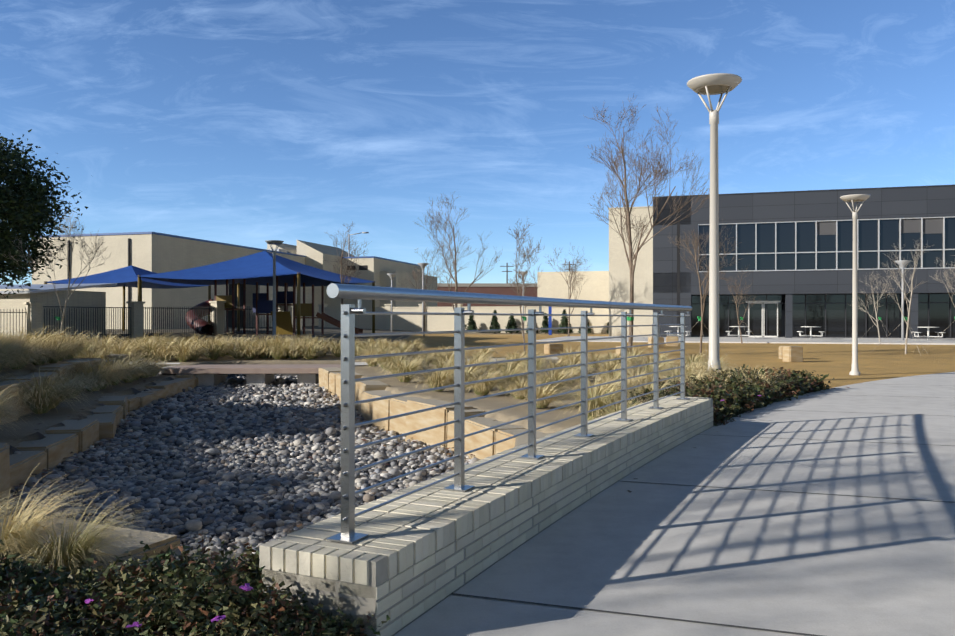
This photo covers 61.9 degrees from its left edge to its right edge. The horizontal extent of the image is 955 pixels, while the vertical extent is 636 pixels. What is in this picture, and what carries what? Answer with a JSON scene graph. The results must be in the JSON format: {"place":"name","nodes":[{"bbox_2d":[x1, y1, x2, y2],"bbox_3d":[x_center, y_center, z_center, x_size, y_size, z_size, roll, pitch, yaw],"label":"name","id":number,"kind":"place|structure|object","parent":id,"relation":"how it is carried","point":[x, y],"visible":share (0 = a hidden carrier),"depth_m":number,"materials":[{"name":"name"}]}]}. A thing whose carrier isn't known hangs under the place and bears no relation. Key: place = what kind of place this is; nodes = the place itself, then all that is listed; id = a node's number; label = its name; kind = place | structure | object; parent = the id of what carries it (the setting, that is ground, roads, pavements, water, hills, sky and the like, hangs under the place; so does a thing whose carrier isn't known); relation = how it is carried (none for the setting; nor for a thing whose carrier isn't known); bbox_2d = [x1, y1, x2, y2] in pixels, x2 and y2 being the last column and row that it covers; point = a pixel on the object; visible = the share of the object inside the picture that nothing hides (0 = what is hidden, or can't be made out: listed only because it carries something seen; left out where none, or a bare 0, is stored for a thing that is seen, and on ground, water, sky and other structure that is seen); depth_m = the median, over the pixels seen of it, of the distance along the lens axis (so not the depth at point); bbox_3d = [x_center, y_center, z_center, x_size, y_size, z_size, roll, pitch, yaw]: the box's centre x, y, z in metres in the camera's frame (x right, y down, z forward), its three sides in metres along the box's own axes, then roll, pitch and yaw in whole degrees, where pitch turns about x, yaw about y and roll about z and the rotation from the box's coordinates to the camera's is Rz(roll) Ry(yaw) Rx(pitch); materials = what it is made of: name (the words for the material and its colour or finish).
{"place":"outdoors","nodes":[
{"label":"outdoors","id":0,"kind":"place"},
{"bbox_2d":[47,265,211,288],"bbox_3d":[-21.414,-2.598,49.259,6.800,1.320,6.800,0,0,16],"label":"shade canopy","id":1,"kind":"object","parent":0,"point":[124,276],"visible":0.77,"depth_m":47.99,"materials":[{"name":"blue fabric"}]},
{"bbox_2d":[32,234,436,328],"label":"building","id":2,"kind":"structure","parent":0,"point":[154,253],"depth_m":62.93,"materials":[{"name":"beige paint"}]},
{"bbox_2d":[40,232,418,265],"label":"roof edge trim","id":3,"kind":"structure","parent":2,"relation":"on","point":[130,233],"depth_m":64.84,"materials":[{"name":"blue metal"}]},
{"bbox_2d":[266,249,288,252],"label":"rooftop unit","id":4,"kind":"object","parent":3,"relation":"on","point":[283,250],"visible":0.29,"depth_m":81.36,"materials":[{"name":"grey metal"}]},
{"bbox_2d":[136,251,372,286],"bbox_3d":[-12.307,-2.941,46.047,9.800,1.895,9.800,0,0,16],"label":"shade canopy","id":5,"kind":"object","parent":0,"point":[253,269],"visible":0.94,"depth_m":44.49,"materials":[{"name":"blue fabric"}]},
{"bbox_2d":[0,326,954,581],"bbox_3d":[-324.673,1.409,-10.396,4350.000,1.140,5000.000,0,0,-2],"label":"ground","id":6,"kind":"structure","parent":0,"point":[881,361],"depth_m":22.82,"materials":[{"name":"brown soil"}]},
{"bbox_2d":[0,129,92,297],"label":"tree","id":7,"kind":"object","parent":6,"relation":"on","point":[26,210],"visible":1,"depth_m":32.41,"materials":[{"name":"green plant"}]},
{"bbox_2d":[0,289,105,338],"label":"building","id":8,"kind":"structure","parent":6,"relation":"on","point":[11,302],"depth_m":39.50,"materials":[{"name":"grey"}]},
{"bbox_2d":[0,283,116,293],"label":"shed roof","id":9,"kind":"structure","parent":8,"relation":"attached to","point":[50,287],"depth_m":40.74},
{"bbox_2d":[44,280,210,330],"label":"canopy posts","id":10,"kind":"object","parent":6,"relation":"on","point":[209,292],"visible":0.21,"depth_m":51.49,"materials":[{"name":"brown metal"}]},
{"bbox_2d":[0,306,296,338],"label":"fence","id":11,"kind":"object","parent":6,"relation":"on","point":[163,308],"visible":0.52,"depth_m":43.27,"materials":[{"name":"black metal"}]},
{"bbox_2d":[23,301,301,337],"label":"fence pillars","id":12,"kind":"structure","parent":6,"relation":"on","point":[34,316],"depth_m":42.10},
{"bbox_2d":[0,374,480,553],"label":"rocks","id":13,"kind":"object","parent":6,"relation":"on","point":[210,481],"visible":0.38,"depth_m":10.06,"materials":[{"name":"grey stone"}]},
{"bbox_2d":[3,380,848,543],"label":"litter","id":14,"kind":"object","parent":13,"relation":"on","point":[208,518],"visible":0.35,"depth_m":11.24,"materials":[{"name":"beige plant"}]},
{"bbox_2d":[185,275,323,334],"bbox_3d":[-13.190,-0.802,47.865,8.238,3.820,4.897,0,0,-2],"label":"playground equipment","id":15,"kind":"object","parent":6,"relation":"on","point":[201,323],"visible":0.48,"depth_m":47.02,"materials":[{"name":"red"}]},
{"bbox_2d":[216,295,311,334],"bbox_3d":[-12.530,-0.190,46.372,6.300,2.293,0.535,0,0,16],"label":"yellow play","id":16,"kind":"object","parent":15,"relation":"attached to","point":[284,325],"visible":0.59,"depth_m":45.95,"materials":[{"name":"brown"}]},
{"bbox_2d":[243,278,292,312],"bbox_3d":[-13.236,-1.824,48.651,4.085,3.075,4.085,0,0,16],"label":"playground panel","id":17,"kind":"object","parent":15,"relation":"on","point":[264,305],"visible":0.38,"depth_m":48.50,"materials":[{"name":"blue plastic"}]},
{"bbox_2d":[138,273,374,337],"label":"canopy posts","id":18,"kind":"object","parent":6,"relation":"on","point":[298,302],"visible":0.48,"depth_m":42.68,"materials":[{"name":"brown metal"}]},
{"bbox_2d":[195,374,318,386],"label":"bridge supports","id":19,"kind":"object","parent":6,"relation":"on","point":[256,380],"visible":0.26,"depth_m":22.07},
{"bbox_2d":[161,364,340,373],"bbox_3d":[-6.161,1.450,22.630,5.000,0.160,1.700,0,0,-2],"label":"footbridge","id":20,"kind":"object","parent":19,"relation":"on","point":[257,369],"visible":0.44,"depth_m":21.81,"materials":[{"name":"concrete"}]},
{"bbox_2d":[265,240,283,338],"bbox_3d":[-9.529,-1.120,37.330,0.864,5.020,0.864,0,0,-2],"label":"lamp","id":21,"kind":"object","parent":6,"relation":"on","point":[275,242],"visible":0.83,"depth_m":37.26,"materials":[{"name":"grey metal"}]},
{"bbox_2d":[0,354,551,562],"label":"limestone","id":22,"kind":"object","parent":6,"relation":"on","point":[61,443],"visible":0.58,"depth_m":11.67,"materials":[{"name":"beige stone"}]},
{"bbox_2d":[224,304,362,333],"bbox_3d":[-10.683,0.024,47.929,9.207,1.751,3.900,0,0,16],"label":"playground slide","id":23,"kind":"object","parent":6,"relation":"on","point":[329,319],"visible":0.58,"depth_m":45.66,"materials":[{"name":"brown"}]},
{"bbox_2d":[129,357,557,373],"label":"walkway","id":24,"kind":"structure","parent":6,"relation":"on","point":[360,363],"depth_m":23.42,"materials":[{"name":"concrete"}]},
{"bbox_2d":[0,324,792,575],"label":"feather grass","id":25,"kind":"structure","parent":6,"relation":"on","point":[19,352],"depth_m":15.51,"materials":[{"name":"beige plant"}]},
{"bbox_2d":[0,364,834,635],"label":"groundcover","id":26,"kind":"object","parent":6,"relation":"on","point":[745,398],"depth_m":3.10,"materials":[{"name":"green plant"}]},
{"bbox_2d":[84,395,761,627],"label":"flowers","id":27,"kind":"object","parent":26,"relation":"on","point":[247,587],"visible":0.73,"depth_m":2.75,"materials":[{"name":"purple plant"}]},
{"bbox_2d":[318,271,608,332],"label":"cream building","id":28,"kind":"structure","parent":6,"relation":"on","point":[595,287],"depth_m":70.22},
{"bbox_2d":[1,208,954,358],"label":"trees","id":29,"kind":"object","parent":6,"relation":"on","point":[870,278],"visible":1,"depth_m":30.48,"materials":[{"name":"brown plant"}]},
{"bbox_2d":[259,396,712,635],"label":"mortar wall","id":30,"kind":"structure","parent":6,"relation":"on","point":[378,576],"depth_m":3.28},
{"bbox_2d":[326,283,691,543],"bbox_3d":[0.878,0.404,6.331,0.233,1.089,6.879,0,0,27],"label":"railing","id":31,"kind":"object","parent":30,"relation":"on","point":[347,534],"visible":1,"depth_m":4.42,"materials":[{"name":"silver metal"}]},
{"bbox_2d":[437,287,536,306],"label":"distant building","id":32,"kind":"structure","parent":6,"relation":"on","point":[500,290],"depth_m":121.03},
{"bbox_2d":[437,283,536,286],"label":"roof","id":33,"kind":"structure","parent":32,"relation":"attached to","point":[480,285],"depth_m":120.90,"materials":[{"name":"grey metal"}]},
{"bbox_2d":[55,316,954,320],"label":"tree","id":34,"kind":"object","parent":6,"relation":"on","point":[628,318],"visible":0.94,"depth_m":28.22,"materials":[{"name":"green plant"}]},
{"bbox_2d":[465,309,608,333],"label":"evergreen trees","id":35,"kind":"object","parent":6,"relation":"on","point":[545,318],"visible":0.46,"depth_m":67.19,"materials":[{"name":"green plant"}]},
{"bbox_2d":[500,261,574,282],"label":"utility poles","id":36,"kind":"object","parent":6,"relation":"on","point":[507,266],"visible":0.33,"depth_m":140.10,"materials":[{"name":"brown wood"}]},
{"bbox_2d":[322,96,760,354],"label":"bare trees","id":37,"kind":"object","parent":6,"relation":"on","point":[628,228],"visible":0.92,"depth_m":28.28,"materials":[{"name":"brown plant"}]},
{"bbox_2d":[549,306,551,334],"bbox_3d":[5.760,0.040,63.129,0.220,2.600,0.220,0,0,-2],"label":"blue post","id":38,"kind":"object","parent":6,"relation":"on","point":[550,320],"visible":0.64,"depth_m":63.02,"materials":[{"name":"blue metal"}]},
{"bbox_2d":[348,232,910,339],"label":"lamps","id":39,"kind":"object","parent":6,"relation":"on","point":[422,265],"visible":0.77,"depth_m":55.77,"materials":[{"name":"grey metal"}]},
{"bbox_2d":[608,206,652,335],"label":"cream building","id":40,"kind":"structure","parent":6,"relation":"on","point":[619,280],"depth_m":55.84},
{"bbox_2d":[544,336,802,361],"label":"stone blocks","id":41,"kind":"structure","parent":6,"relation":"on","point":[790,353],"depth_m":26.93,"materials":[{"name":"stone"}]},
{"bbox_2d":[687,73,741,370],"bbox_3d":[4.809,-1.748,16.175,1.080,6.175,1.080,0,0,-2],"label":"lamp","id":42,"kind":"object","parent":6,"relation":"on","point":[715,84],"visible":0.9,"depth_m":16.09,"materials":[{"name":"grey metal"}]},
{"bbox_2d":[840,194,869,374],"bbox_3d":[8.871,-0.768,18.705,0.648,4.215,0.648,0,0,-2],"label":"lamp","id":43,"kind":"object","parent":6,"relation":"on","point":[857,198],"visible":1,"depth_m":18.66,"materials":[{"name":"grey metal"}]},
{"bbox_2d":[0,0,954,284],"label":"sky","id":44,"kind":"structure","parent":0,"point":[249,123],"materials":[{"name":"blue"}]},
{"bbox_2d":[394,372,954,635],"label":"path","id":45,"kind":"structure","parent":0,"point":[823,563],"depth_m":4.61,"materials":[{"name":"concrete"}]},
{"bbox_2d":[451,376,954,635],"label":"path joints","id":46,"kind":"object","parent":45,"relation":"on","point":[691,620],"visible":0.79,"depth_m":3.57,"materials":[{"name":"grey concrete"}]},
{"bbox_2d":[677,204,679,332],"bbox_3d":[38.379,-3.110,56.373,46.450,8.800,21.010,0,0,16],"label":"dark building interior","id":47,"kind":"object","parent":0,"point":[678,269],"visible":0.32,"depth_m":52.55,"materials":[{"name":"black"}]},
{"bbox_2d":[536,336,954,344],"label":"walkway","id":48,"kind":"structure","parent":0,"point":[923,341],"depth_m":44.91,"materials":[{"name":"concrete"}]},
{"bbox_2d":[652,323,660,336],"bbox_3d":[11.363,0.780,50.500,0.580,0.920,0.580,0,0,-2],"label":"trash can","id":49,"kind":"object","parent":48,"relation":"on","point":[659,330],"visible":0.12,"depth_m":50.30,"materials":[{"name":"grey metal"}]},
{"bbox_2d":[652,185,954,338],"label":"dark building panels","id":50,"kind":"object","parent":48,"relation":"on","point":[898,202],"visible":0.62,"depth_m":50.74,"materials":[{"name":"grey metal"}]},
{"bbox_2d":[698,216,954,336],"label":"window frame","id":51,"kind":"object","parent":50,"relation":"attached to","point":[795,252],"visible":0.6,"depth_m":50.28,"materials":[{"name":"metal"}]},
{"bbox_2d":[664,326,945,339],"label":"picnic tables","id":52,"kind":"object","parent":48,"relation":"on","point":[811,335],"visible":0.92,"depth_m":47.88,"materials":[{"name":"white"}]},
{"bbox_2d":[691,293,954,337],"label":"window frames","id":53,"kind":"structure","parent":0,"point":[866,303],"depth_m":51.18,"materials":[{"name":"grey metal"}]},
{"bbox_2d":[692,218,954,336],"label":"windows","id":54,"kind":"structure","parent":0,"point":[867,241],"depth_m":50.88,"materials":[{"name":"black glass"}]},
{"bbox_2d":[817,218,942,234],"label":"window blinds","id":55,"kind":"object","parent":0,"point":[932,225],"visible":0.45,"depth_m":48.91,"materials":[{"name":"grey fabric"}]}
]}

